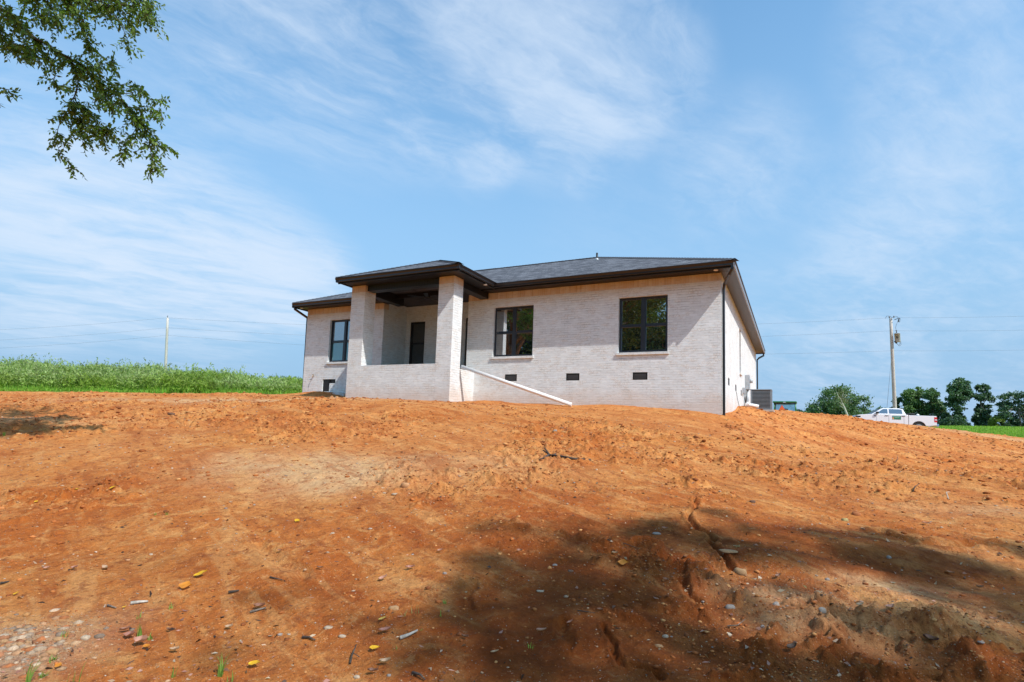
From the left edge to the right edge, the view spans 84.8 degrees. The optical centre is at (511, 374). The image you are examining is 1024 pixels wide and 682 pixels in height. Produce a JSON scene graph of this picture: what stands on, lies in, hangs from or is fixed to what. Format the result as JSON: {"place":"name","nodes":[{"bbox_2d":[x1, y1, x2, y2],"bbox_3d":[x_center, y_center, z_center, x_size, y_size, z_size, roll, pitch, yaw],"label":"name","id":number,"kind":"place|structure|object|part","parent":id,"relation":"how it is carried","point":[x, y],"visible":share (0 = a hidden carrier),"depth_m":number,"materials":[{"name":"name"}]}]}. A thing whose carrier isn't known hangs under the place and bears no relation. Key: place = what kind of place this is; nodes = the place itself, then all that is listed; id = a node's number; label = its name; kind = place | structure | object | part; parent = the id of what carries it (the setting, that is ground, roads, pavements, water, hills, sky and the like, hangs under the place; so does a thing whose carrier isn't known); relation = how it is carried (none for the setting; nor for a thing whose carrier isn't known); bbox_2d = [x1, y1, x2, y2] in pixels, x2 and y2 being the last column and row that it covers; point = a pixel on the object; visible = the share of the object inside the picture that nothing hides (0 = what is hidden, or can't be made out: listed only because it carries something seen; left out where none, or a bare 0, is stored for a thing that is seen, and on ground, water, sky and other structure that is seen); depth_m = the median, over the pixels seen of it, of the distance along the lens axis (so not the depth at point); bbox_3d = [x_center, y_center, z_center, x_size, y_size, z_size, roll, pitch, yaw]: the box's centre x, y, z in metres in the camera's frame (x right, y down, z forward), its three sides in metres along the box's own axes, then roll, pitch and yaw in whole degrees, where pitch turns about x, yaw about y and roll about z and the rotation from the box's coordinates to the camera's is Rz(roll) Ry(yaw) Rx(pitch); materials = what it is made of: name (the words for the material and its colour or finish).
{"place":"outdoors","nodes":[
{"label":"outdoors","id":0,"kind":"place"},
{"bbox_2d":[0,391,1023,681],"bbox_3d":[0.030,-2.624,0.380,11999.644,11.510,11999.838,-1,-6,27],"label":"ground","id":1,"kind":"structure","parent":0,"point":[614,517],"depth_m":4.63,"materials":[{"name":"soil"}]},
{"bbox_2d":[23,656,42,681],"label":"grass tuft","id":2,"kind":"object","parent":1,"relation":"on","point":[29,678],"visible":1,"depth_m":2.68,"materials":[{"name":"green plant"}]},
{"bbox_2d":[45,648,59,654],"bbox_3d":[-2.409,1.457,2.941,0.059,0.039,0.049,3,-6,-14],"label":"stone","id":3,"kind":"object","parent":1,"relation":"on","point":[53,651],"visible":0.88,"depth_m":2.93,"materials":[{"name":"beige stone"}]},
{"bbox_2d":[53,636,62,641],"bbox_3d":[-2.470,1.438,3.049,0.052,0.021,0.038,2,-6,-1],"label":"stone","id":4,"kind":"object","parent":1,"relation":"on","point":[56,639],"visible":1,"depth_m":3.04,"materials":[{"name":"beige stone"}]},
{"bbox_2d":[0,596,140,680],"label":"gravel","id":5,"kind":"structure","parent":1,"relation":"on","point":[29,649],"depth_m":3.01,"materials":[{"name":"beige gravel"}]},
{"bbox_2d":[80,635,90,640],"bbox_3d":[-2.337,1.444,3.076,0.054,0.030,0.039,2,-6,4],"label":"stone","id":6,"kind":"object","parent":1,"relation":"on","point":[85,637],"visible":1,"depth_m":3.06,"materials":[{"name":"beige stone"}]},
{"bbox_2d":[0,0,180,182],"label":"elm tree","id":7,"kind":"object","parent":1,"relation":"on","point":[27,52],"visible":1,"depth_m":7.63,"materials":[{"name":"green plant"}]},
{"bbox_2d":[123,630,134,635],"bbox_3d":[-2.121,1.437,3.109,0.064,0.027,0.036,-13,17,25],"label":"fallen leaf","id":8,"kind":"object","parent":1,"relation":"on","point":[129,633],"visible":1,"depth_m":3.11,"materials":[{"name":"pink plant"}]},
{"bbox_2d":[130,600,147,604],"bbox_3d":[-2.345,1.435,3.532,0.094,0.025,0.023,4,-6,-18],"label":"stick","id":9,"kind":"object","parent":1,"relation":"on","point":[137,602],"visible":1,"depth_m":3.52,"materials":[{"name":"white wood"}]},
{"bbox_2d":[137,625,141,636],"bbox_3d":[-2.087,1.430,3.134,0.033,0.078,0.030,3,-6,-10],"label":"grass tuft","id":10,"kind":"object","parent":1,"relation":"on","point":[139,633],"visible":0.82,"depth_m":3.14,"materials":[{"name":"green plant"}]},
{"bbox_2d":[134,634,147,641],"bbox_3d":[-2.016,1.436,3.044,0.081,0.035,0.049,-12,11,25],"label":"fallen leaf","id":11,"kind":"object","parent":1,"relation":"on","point":[141,638],"visible":1,"depth_m":3.05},
{"bbox_2d":[0,382,301,393],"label":"field grass","id":12,"kind":"structure","parent":1,"relation":"on","point":[27,387],"depth_m":28.53,"materials":[{"name":"green plant"}]},
{"bbox_2d":[0,352,302,393],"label":"tall weeds","id":13,"kind":"object","parent":1,"relation":"on","point":[36,372],"visible":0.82,"depth_m":29.48,"materials":[{"name":"green plant"}]},
{"bbox_2d":[164,315,168,369],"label":"utility pole","id":14,"kind":"object","parent":1,"relation":"on","point":[166,341],"visible":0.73,"depth_m":59.91,"materials":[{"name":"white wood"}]},
{"bbox_2d":[179,318,878,324],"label":"power line","id":15,"kind":"object","parent":14,"relation":"attached to","point":[769,323],"visible":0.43,"depth_m":54.01,"materials":[{"name":"grey metal"}]},
{"bbox_2d":[178,581,191,587],"bbox_3d":[-2.173,1.399,3.732,0.088,0.014,0.065,9,23,27],"label":"fallen leaf","id":16,"kind":"object","parent":1,"relation":"on","point":[185,584],"visible":1,"depth_m":3.74,"materials":[{"name":"orange plant"}]},
{"bbox_2d":[193,570,206,575],"bbox_3d":[-2.188,1.394,3.937,0.076,0.014,0.064,-13,12,25],"label":"fallen leaf","id":17,"kind":"object","parent":1,"relation":"on","point":[200,572],"visible":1,"depth_m":3.95,"materials":[{"name":"yellow plant"}]},
{"bbox_2d":[217,656,226,676],"bbox_3d":[-1.411,1.418,2.741,0.068,0.112,0.071,6,-7,-36],"label":"grass tuft","id":18,"kind":"object","parent":1,"relation":"on","point":[221,667],"visible":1,"depth_m":2.74,"materials":[{"name":"green plant"}]},
{"bbox_2d":[248,660,259,664],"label":"fallen leaf","id":19,"kind":"object","parent":1,"relation":"on","point":[253,662],"visible":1,"depth_m":2.84,"materials":[{"name":"yellow plant"}]},
{"bbox_2d":[250,607,265,612],"bbox_3d":[-1.567,1.453,3.460,0.094,0.022,0.015,7,-8,-42],"label":"stick","id":20,"kind":"object","parent":1,"relation":"on","point":[252,611],"visible":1,"depth_m":3.45,"materials":[{"name":"grey wood"}]},
{"bbox_2d":[253,602,264,606],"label":"fallen leaf","id":21,"kind":"object","parent":1,"relation":"on","point":[258,604],"visible":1,"depth_m":3.48,"materials":[{"name":"brown plant"}]},
{"bbox_2d":[231,454,465,499],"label":"gravel","id":22,"kind":"structure","parent":1,"relation":"on","point":[363,476],"depth_m":6.75,"materials":[{"name":"stone"}]},
{"bbox_2d":[349,644,359,663],"bbox_3d":[-0.813,1.453,2.919,0.048,0.056,0.120,3,-6,-7],"label":"stick","id":23,"kind":"object","parent":1,"relation":"on","point":[350,661],"visible":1,"depth_m":2.90,"materials":[{"name":"wood"}]},
{"bbox_2d":[379,657,389,661],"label":"fallen leaf","id":24,"kind":"object","parent":1,"relation":"on","point":[384,659],"visible":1,"depth_m":2.83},
{"bbox_2d":[379,626,390,630],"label":"fallen leaf","id":25,"kind":"object","parent":1,"relation":"on","point":[384,628],"visible":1,"depth_m":3.15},
{"bbox_2d":[389,605,398,610],"bbox_3d":[-0.722,1.437,3.441,0.062,0.037,0.047,1,-6,5],"label":"stone","id":26,"kind":"object","parent":1,"relation":"on","point":[394,607],"visible":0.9,"depth_m":3.42,"materials":[{"name":"beige stone"}]},
{"bbox_2d":[400,482,409,487],"bbox_3d":[-1.194,1.246,6.292,0.107,0.071,0.072,1,-6,6],"label":"stone","id":27,"kind":"object","parent":1,"relation":"on","point":[404,485],"visible":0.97,"depth_m":6.26,"materials":[{"name":"beige stone"}]},
{"bbox_2d":[399,629,417,639],"bbox_3d":[-0.569,1.437,3.098,0.104,0.042,0.021,5,-6,-28],"label":"stick","id":28,"kind":"object","parent":1,"relation":"on","point":[406,635],"visible":1,"depth_m":3.09,"materials":[{"name":"grey wood"}]},
{"bbox_2d":[411,671,425,679],"bbox_3d":[-0.453,1.464,2.734,0.100,0.022,0.015,-3,-7,40],"label":"stick","id":29,"kind":"object","parent":1,"relation":"on","point":[416,673],"visible":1,"depth_m":2.73,"materials":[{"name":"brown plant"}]},
{"bbox_2d":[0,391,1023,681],"bbox_3d":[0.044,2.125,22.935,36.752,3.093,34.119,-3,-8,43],"label":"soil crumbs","id":30,"kind":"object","parent":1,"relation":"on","point":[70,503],"visible":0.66,"depth_m":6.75,"materials":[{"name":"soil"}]},
{"bbox_2d":[0,400,1023,681],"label":"leaf litter","id":31,"kind":"object","parent":1,"relation":"on","point":[496,598],"visible":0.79,"depth_m":3.57,"materials":[{"name":"brown plant"}]},
{"bbox_2d":[0,392,1023,681],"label":"pebbles","id":32,"kind":"object","parent":1,"relation":"on","point":[468,516],"visible":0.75,"depth_m":5.56,"materials":[{"name":"stone"}]},
{"bbox_2d":[461,365,571,405],"bbox_3d":[0.063,0.298,16.226,3.502,1.208,0.110,0,-6,23],"label":"pvc pipe","id":33,"kind":"object","parent":1,"relation":"on","point":[550,397],"visible":1,"depth_m":16.14,"materials":[{"name":"white plastic"}]},
{"bbox_2d":[292,253,764,415],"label":"brick house","id":34,"kind":"structure","parent":1,"relation":"on","point":[682,333],"depth_m":16.51,"materials":[{"name":"brick"}]},
{"bbox_2d":[326,319,349,363],"bbox_3d":[-6.123,-1.202,20.447,1.450,1.645,0.200,-1,-6,27],"label":"window","id":35,"kind":"structure","parent":34,"relation":"in","point":[340,331],"depth_m":20.62,"materials":[{"name":"black glass"}]},
{"bbox_2d":[409,322,424,363],"bbox_3d":[-3.452,-0.913,20.544,0.660,2.040,0.090,-1,-6,27],"label":"door","id":36,"kind":"structure","parent":34,"relation":"in","point":[416,355],"depth_m":20.58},
{"bbox_2d":[465,318,467,365],"bbox_3d":[-1.199,-0.959,19.416,0.920,2.060,0.090,-1,-6,27],"label":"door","id":37,"kind":"structure","parent":34,"relation":"in","point":[467,318],"depth_m":19.59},
{"bbox_2d":[490,305,533,358],"bbox_3d":[0.055,-1.298,17.365,1.460,1.645,0.227,-1,-6,27],"label":"window","id":38,"kind":"structure","parent":34,"relation":"in","point":[513,339],"depth_m":17.39,"materials":[{"name":"black glass"}]},
{"bbox_2d":[616,295,668,355],"bbox_3d":[3.633,-1.356,15.556,1.450,1.645,0.200,-1,-6,27],"label":"window","id":39,"kind":"structure","parent":34,"relation":"in","point":[643,321],"depth_m":15.59,"materials":[{"name":"black glass"}]},
{"bbox_2d":[539,448,590,460],"bbox_3d":[0.628,1.106,7.729,0.724,0.162,0.731,-1,-6,27],"label":"stick","id":40,"kind":"object","parent":1,"relation":"on","point":[549,454],"visible":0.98,"depth_m":7.78,"materials":[{"name":"grey wood"}]},
{"bbox_2d":[618,559,628,564],"bbox_3d":[0.802,1.351,4.040,0.081,0.011,0.061,-3,20,26],"label":"fallen leaf","id":41,"kind":"object","parent":1,"relation":"on","point":[622,561],"visible":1,"depth_m":4.05,"materials":[{"name":"brown plant"}]},
{"bbox_2d":[492,403,770,439],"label":"gravel","id":42,"kind":"structure","parent":1,"relation":"on","point":[605,410],"depth_m":14.42,"materials":[{"name":"stone"}]},
{"bbox_2d":[560,405,778,440],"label":"gravel","id":43,"kind":"structure","parent":1,"relation":"on","point":[658,413],"depth_m":14.32,"materials":[{"name":"stone"}]},
{"bbox_2d":[719,549,737,552],"bbox_3d":[1.665,1.359,4.315,0.141,0.021,0.095,1,-6,6],"label":"stone","id":44,"kind":"object","parent":1,"relation":"on","point":[727,551],"visible":1,"depth_m":4.29,"materials":[{"name":"grey stone"}]},
{"bbox_2d":[725,604,734,608],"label":"stone","id":45,"kind":"object","parent":1,"relation":"on","point":[729,606],"visible":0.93,"depth_m":3.46,"materials":[{"name":"grey stone"}]},
{"bbox_2d":[733,567,746,575],"bbox_3d":[1.637,1.421,4.029,0.095,0.063,0.071,-1,-6,27],"label":"stone","id":46,"kind":"object","parent":1,"relation":"on","point":[740,571],"visible":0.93,"depth_m":4.00,"materials":[{"name":"beige stone"}]},
{"bbox_2d":[745,402,758,407],"bbox_3d":[8.072,1.029,18.863,0.444,0.209,0.167,1,-6,13],"label":"drain fitting","id":47,"kind":"object","parent":1,"relation":"on","point":[747,404],"visible":0.96,"depth_m":18.83,"materials":[{"name":"white plastic"}]},
{"bbox_2d":[750,389,774,411],"bbox_3d":[9.645,1.018,21.680,0.880,0.850,0.880,-1,-6,27],"label":"air conditioner","id":48,"kind":"object","parent":1,"relation":"on","point":[762,398],"visible":0.77,"depth_m":21.35,"materials":[{"name":"grey metal"}]},
{"bbox_2d":[773,401,796,410],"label":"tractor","id":49,"kind":"object","parent":1,"relation":"on","point":[781,403],"visible":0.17,"depth_m":47.65,"materials":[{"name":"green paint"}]},
{"bbox_2d":[552,539,1021,668],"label":"gravel","id":50,"kind":"structure","parent":1,"relation":"on","point":[769,611],"depth_m":3.64,"materials":[{"name":"stone"}]},
{"bbox_2d":[786,642,796,648],"bbox_3d":[1.472,1.428,2.952,0.050,0.019,0.049,-8,7,26],"label":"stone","id":51,"kind":"object","parent":1,"relation":"on","point":[791,645],"visible":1,"depth_m":2.96,"materials":[{"name":"grey stone"}]},
{"bbox_2d":[693,411,911,464],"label":"gravel","id":52,"kind":"structure","parent":1,"relation":"on","point":[776,432],"depth_m":13.64,"materials":[{"name":"stone"}]},
{"bbox_2d":[796,407,821,411],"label":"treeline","id":53,"kind":"object","parent":1,"relation":"on","point":[799,410],"visible":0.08,"depth_m":420.51,"materials":[{"name":"green plant"}]},
{"bbox_2d":[818,607,826,612],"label":"stone","id":54,"kind":"object","parent":1,"relation":"on","point":[822,609],"visible":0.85,"depth_m":3.35,"materials":[{"name":"grey stone"}]},
{"bbox_2d":[805,383,873,415],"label":"round tree","id":55,"kind":"object","parent":1,"relation":"on","point":[828,406],"visible":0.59,"depth_m":147.81,"materials":[{"name":"green plant"}]},
{"bbox_2d":[833,389,858,414],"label":"dead tree","id":56,"kind":"object","parent":1,"relation":"on","point":[843,396],"visible":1,"depth_m":117.92,"materials":[{"name":"grey plant"}]},
{"bbox_2d":[852,511,860,515],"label":"stone","id":57,"kind":"object","parent":1,"relation":"on","point":[856,513],"visible":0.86,"depth_m":5.98,"materials":[{"name":"brown stone"}]},
{"bbox_2d":[759,414,1012,471],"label":"gravel","id":58,"kind":"structure","parent":1,"relation":"on","point":[886,449],"depth_m":15.08,"materials":[{"name":"stone"}]},
{"bbox_2d":[885,316,900,407],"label":"utility pole","id":59,"kind":"object","parent":1,"relation":"on","point":[897,338],"visible":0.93,"depth_m":52.87,"materials":[{"name":"grey wood"}]},
{"bbox_2d":[170,335,871,353],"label":"power line","id":60,"kind":"object","parent":59,"relation":"attached to","point":[295,344],"visible":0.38,"depth_m":58.65,"materials":[{"name":"grey metal"}]},
{"bbox_2d":[853,408,938,426],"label":"pickup truck","id":61,"kind":"object","parent":1,"relation":"on","point":[894,415],"visible":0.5,"depth_m":46.12,"materials":[{"name":"white paint"}]},
{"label":"side window","id":62,"kind":"part","parent":61,"relation":"part of","materials":[{"name":"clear glass"}]},
{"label":"side window","id":63,"kind":"part","parent":61,"relation":"part of","materials":[{"name":"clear glass"}]},
{"bbox_2d":[890,397,903,409],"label":"leafy tree","id":64,"kind":"object","parent":1,"relation":"on","point":[899,399],"visible":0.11,"depth_m":150.08,"materials":[{"name":"green plant"}]},
{"bbox_2d":[900,386,926,415],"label":"leafy tree","id":65,"kind":"object","parent":1,"relation":"on","point":[912,396],"visible":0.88,"depth_m":147.49,"materials":[{"name":"green plant"}]},
{"bbox_2d":[924,634,936,638],"bbox_3d":[2.345,1.470,3.144,0.059,0.026,0.032,1,-6,5],"label":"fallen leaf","id":66,"kind":"object","parent":1,"relation":"on","point":[928,636],"visible":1,"depth_m":3.15,"materials":[{"name":"plant"}]},
{"bbox_2d":[917,387,950,424],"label":"leafy tree","id":67,"kind":"object","parent":1,"relation":"on","point":[934,406],"visible":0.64,"depth_m":145.42,"materials":[{"name":"green plant"}]},
{"bbox_2d":[939,414,970,425],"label":"bush","id":68,"kind":"object","parent":1,"relation":"on","point":[954,420],"visible":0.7,"depth_m":134.95,"materials":[{"name":"green plant"}]},
{"bbox_2d":[943,377,976,425],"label":"leafy tree","id":69,"kind":"object","parent":1,"relation":"on","point":[960,391],"visible":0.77,"depth_m":138.93,"materials":[{"name":"green plant"}]},
{"bbox_2d":[937,419,1001,425],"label":"thicket","id":70,"kind":"object","parent":1,"relation":"on","point":[938,421],"visible":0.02,"depth_m":142.04,"materials":[{"name":"green plant"}]},
{"bbox_2d":[971,383,996,425],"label":"leafy tree","id":71,"kind":"object","parent":1,"relation":"on","point":[981,415],"visible":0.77,"depth_m":137.87,"materials":[{"name":"green plant"}]},
{"bbox_2d":[987,415,1005,426],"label":"bush","id":72,"kind":"object","parent":1,"relation":"on","point":[993,420],"visible":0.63,"depth_m":133.41,"materials":[{"name":"green plant"}]},
{"bbox_2d":[993,390,1023,426],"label":"leafy tree","id":73,"kind":"object","parent":1,"relation":"on","point":[1005,408],"visible":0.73,"depth_m":132.55,"materials":[{"name":"green plant"}]},
{"bbox_2d":[0,0,1023,425],"label":"sky","id":74,"kind":"structure","parent":0,"point":[863,160],"materials":[{"name":"blue"}]},
{"bbox_2d":[926,425,1023,437],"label":"meadow grass","id":75,"kind":"structure","parent":0,"point":[1005,430],"depth_m":79.25,"materials":[{"name":"green plant"}]}
]}

